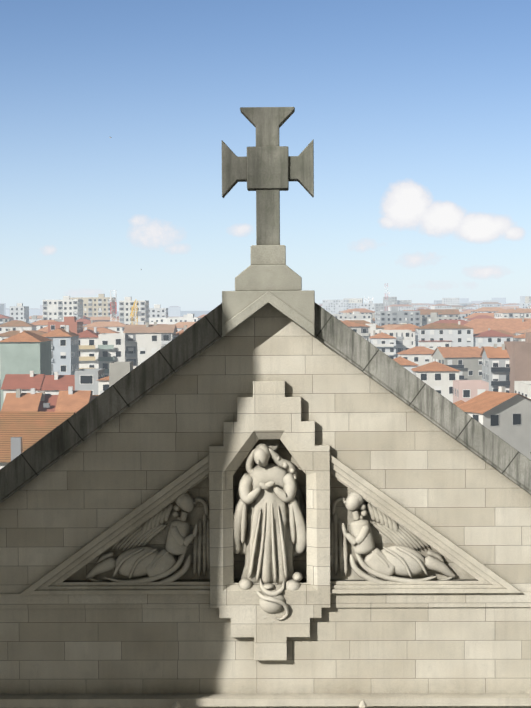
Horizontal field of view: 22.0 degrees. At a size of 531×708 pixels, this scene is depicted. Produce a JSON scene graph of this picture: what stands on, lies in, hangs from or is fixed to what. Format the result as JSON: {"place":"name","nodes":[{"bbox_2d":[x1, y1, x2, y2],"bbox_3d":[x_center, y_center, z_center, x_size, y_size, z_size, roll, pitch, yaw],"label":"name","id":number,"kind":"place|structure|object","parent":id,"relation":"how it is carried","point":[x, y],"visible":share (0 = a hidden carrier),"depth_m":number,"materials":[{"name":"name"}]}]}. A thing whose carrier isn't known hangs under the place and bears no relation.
{"place":"outdoors","nodes":[
{"label":"outdoors","id":0,"kind":"place"},
{"bbox_2d":[27,318,89,374],"bbox_3d":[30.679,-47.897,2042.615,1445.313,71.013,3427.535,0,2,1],"label":"building","id":1,"kind":"structure","parent":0,"point":[57,361],"depth_m":330.87,"materials":[{"name":"white paint"}]},
{"bbox_2d":[0,311,209,410],"bbox_3d":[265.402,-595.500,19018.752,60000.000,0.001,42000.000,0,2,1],"label":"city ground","id":2,"kind":"structure","parent":0,"point":[197,313],"depth_m":9724.73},
{"bbox_2d":[0,341,113,408],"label":"building","id":3,"kind":"structure","parent":2,"relation":"on","point":[22,357],"depth_m":292.90,"materials":[{"name":"green paint"}]},
{"bbox_2d":[130,300,137,324],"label":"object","id":4,"kind":"object","parent":2,"relation":"on","point":[133,306],"visible":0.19,"depth_m":630.25,"materials":[{"name":"yellow paint"}]},
{"bbox_2d":[504,332,530,392],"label":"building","id":5,"kind":"structure","parent":2,"relation":"on","point":[519,353],"depth_m":321.42,"materials":[{"name":"pink paint"}]},
{"bbox_2d":[172,701,180,707],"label":"pinnacle","id":6,"kind":"object","parent":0,"point":[176,704],"visible":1,"depth_m":29.39,"materials":[{"name":"stone"}]},
{"bbox_2d":[110,285,389,320],"bbox_3d":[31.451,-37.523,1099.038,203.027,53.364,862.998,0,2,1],"label":"city mast","id":7,"kind":"object","parent":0,"point":[115,296],"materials":[{"name":"metal"}]},
{"bbox_2d":[0,302,516,462],"bbox_3d":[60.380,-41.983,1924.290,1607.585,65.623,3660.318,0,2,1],"label":"tiled roofs","id":8,"kind":"structure","parent":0,"point":[30,428],"depth_m":101.07,"materials":[{"name":"orange tile"}]},
{"bbox_2d":[0,296,524,323],"bbox_3d":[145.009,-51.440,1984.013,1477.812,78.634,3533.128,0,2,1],"label":"cream building","id":9,"kind":"structure","parent":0,"point":[522,298],"depth_m":1680.34,"materials":[{"name":"beige paint"}]},
{"bbox_2d":[0,303,530,693],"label":"gable wall","id":10,"kind":"structure","parent":0,"point":[162,435],"depth_m":30.07,"materials":[{"name":"stone"}]},
{"bbox_2d":[19,455,209,594],"bbox_3d":[-3.323,3.747,30.084,4.200,3.064,0.250,0,2,1],"label":"triangular frame","id":11,"kind":"object","parent":10,"relation":"attached to","point":[52,581],"visible":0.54,"depth_m":30.02,"materials":[{"name":"stone"}]},
{"bbox_2d":[0,303,267,503],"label":"coping","id":12,"kind":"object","parent":10,"relation":"attached to","point":[115,400],"depth_m":29.66,"materials":[{"name":"stone"}]},
{"bbox_2d":[86,492,209,585],"bbox_3d":[-2.602,4.133,30.155,2.792,2.203,0.391,0,2,1],"label":"angel relief","id":13,"kind":"object","parent":10,"relation":"attached to","point":[137,558],"visible":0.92,"depth_m":30.11,"materials":[{"name":"stone"}]},
{"bbox_2d":[0,693,530,707],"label":"ledge","id":14,"kind":"object","parent":10,"relation":"attached to","point":[376,700],"visible":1,"depth_m":29.80,"materials":[{"name":"stone"}]},
{"bbox_2d":[0,592,530,608],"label":"stone molding","id":15,"kind":"structure","parent":10,"relation":"attached to","point":[377,600],"depth_m":30.07,"materials":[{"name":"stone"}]},
{"bbox_2d":[222,245,314,336],"bbox_3d":[0.069,-1.384,30.054,1.996,1.976,1.440,0,2,1],"label":"cross pedestal","id":16,"kind":"object","parent":10,"relation":"on","point":[268,275],"visible":1,"depth_m":29.40,"materials":[{"name":"stone"}]},
{"bbox_2d":[222,107,313,244],"bbox_3d":[0.052,-3.858,29.844,1.996,2.991,0.600,0,2,1],"label":"stone cross","id":17,"kind":"object","parent":16,"relation":"on","point":[268,168],"visible":0.94,"depth_m":29.57,"materials":[{"name":"stone"}]},
{"bbox_2d":[209,381,330,659],"bbox_3d":[0.097,3.652,30.095,2.640,6.135,0.486,0,2,1],"label":"niche frame","id":18,"kind":"object","parent":10,"relation":"attached to","point":[269,410],"visible":0.83,"depth_m":29.89,"materials":[{"name":"stone"}]},
{"bbox_2d":[233,439,306,621],"bbox_3d":[0.086,3.748,30.084,1.963,4.345,0.910,0,2,1],"label":"mary statue","id":19,"kind":"object","parent":18,"relation":"attached to","point":[269,528],"visible":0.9,"depth_m":29.98,"materials":[{"name":"stone"}]},
{"bbox_2d":[330,491,455,584],"bbox_3d":[2.803,4.104,30.079,2.796,2.207,0.395,0,2,1],"label":"angel relief","id":20,"kind":"object","parent":10,"relation":"attached to","point":[403,557],"visible":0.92,"depth_m":30.03,"materials":[{"name":"stone"}]},
{"bbox_2d":[315,303,530,493],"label":"coping","id":21,"kind":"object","parent":10,"relation":"attached to","point":[421,397],"depth_m":29.56,"materials":[{"name":"stone"}]},
{"bbox_2d":[330,454,521,593],"bbox_3d":[3.517,3.709,29.987,4.200,3.064,0.250,0,2,1],"label":"triangular frame","id":22,"kind":"object","parent":10,"relation":"attached to","point":[489,580],"visible":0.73,"depth_m":29.93,"materials":[{"name":"stone"}]},
{"bbox_2d":[0,296,530,468],"bbox_3d":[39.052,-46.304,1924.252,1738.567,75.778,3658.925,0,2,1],"label":"city","id":23,"kind":"object","parent":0,"point":[517,437],"depth_m":362.74},
{"bbox_2d":[79,345,95,368],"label":"balcony","id":24,"kind":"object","parent":23,"relation":"attached to","point":[86,347],"visible":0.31,"depth_m":361.71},
{"bbox_2d":[123,324,177,332],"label":"roof","id":25,"kind":"structure","parent":23,"relation":"on","point":[165,328],"depth_m":353.36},
{"bbox_2d":[0,303,530,413],"bbox_3d":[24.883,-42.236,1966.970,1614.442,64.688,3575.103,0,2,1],"label":"tiled roofs","id":26,"kind":"structure","parent":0,"point":[78,400],"depth_m":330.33,"materials":[{"name":"orange tile"}]},
{"bbox_2d":[0,297,530,467],"bbox_3d":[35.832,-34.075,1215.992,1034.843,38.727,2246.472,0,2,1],"label":"windows","id":27,"kind":"structure","parent":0,"point":[466,393],"depth_m":350.54,"materials":[{"name":"grey glass"}]},
{"bbox_2d":[0,298,530,402],"bbox_3d":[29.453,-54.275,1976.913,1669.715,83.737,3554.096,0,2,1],"label":"buildings","id":28,"kind":"structure","parent":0,"point":[452,337],"depth_m":501.60,"materials":[{"name":"white paint"}]},
{"bbox_2d":[0,0,530,310],"label":"sky","id":29,"kind":"structure","parent":0,"point":[416,113],"materials":[{"name":"blue"}]},
{"bbox_2d":[29,303,530,332],"bbox_3d":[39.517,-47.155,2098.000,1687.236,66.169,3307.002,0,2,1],"label":"city tile","id":30,"kind":"object","parent":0,"point":[501,309],"visible":0.12,"depth_m":764.05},
{"bbox_2d":[47,294,530,332],"bbox_3d":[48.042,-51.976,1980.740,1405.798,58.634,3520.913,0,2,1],"label":"buildings","id":31,"kind":"structure","parent":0,"point":[103,297],"depth_m":891.09,"materials":[{"name":"beige paint"}]},
{"bbox_2d":[358,700,366,707],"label":"pinnacle","id":32,"kind":"object","parent":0,"point":[362,704],"visible":1,"depth_m":29.33,"materials":[{"name":"stone"}]}
]}

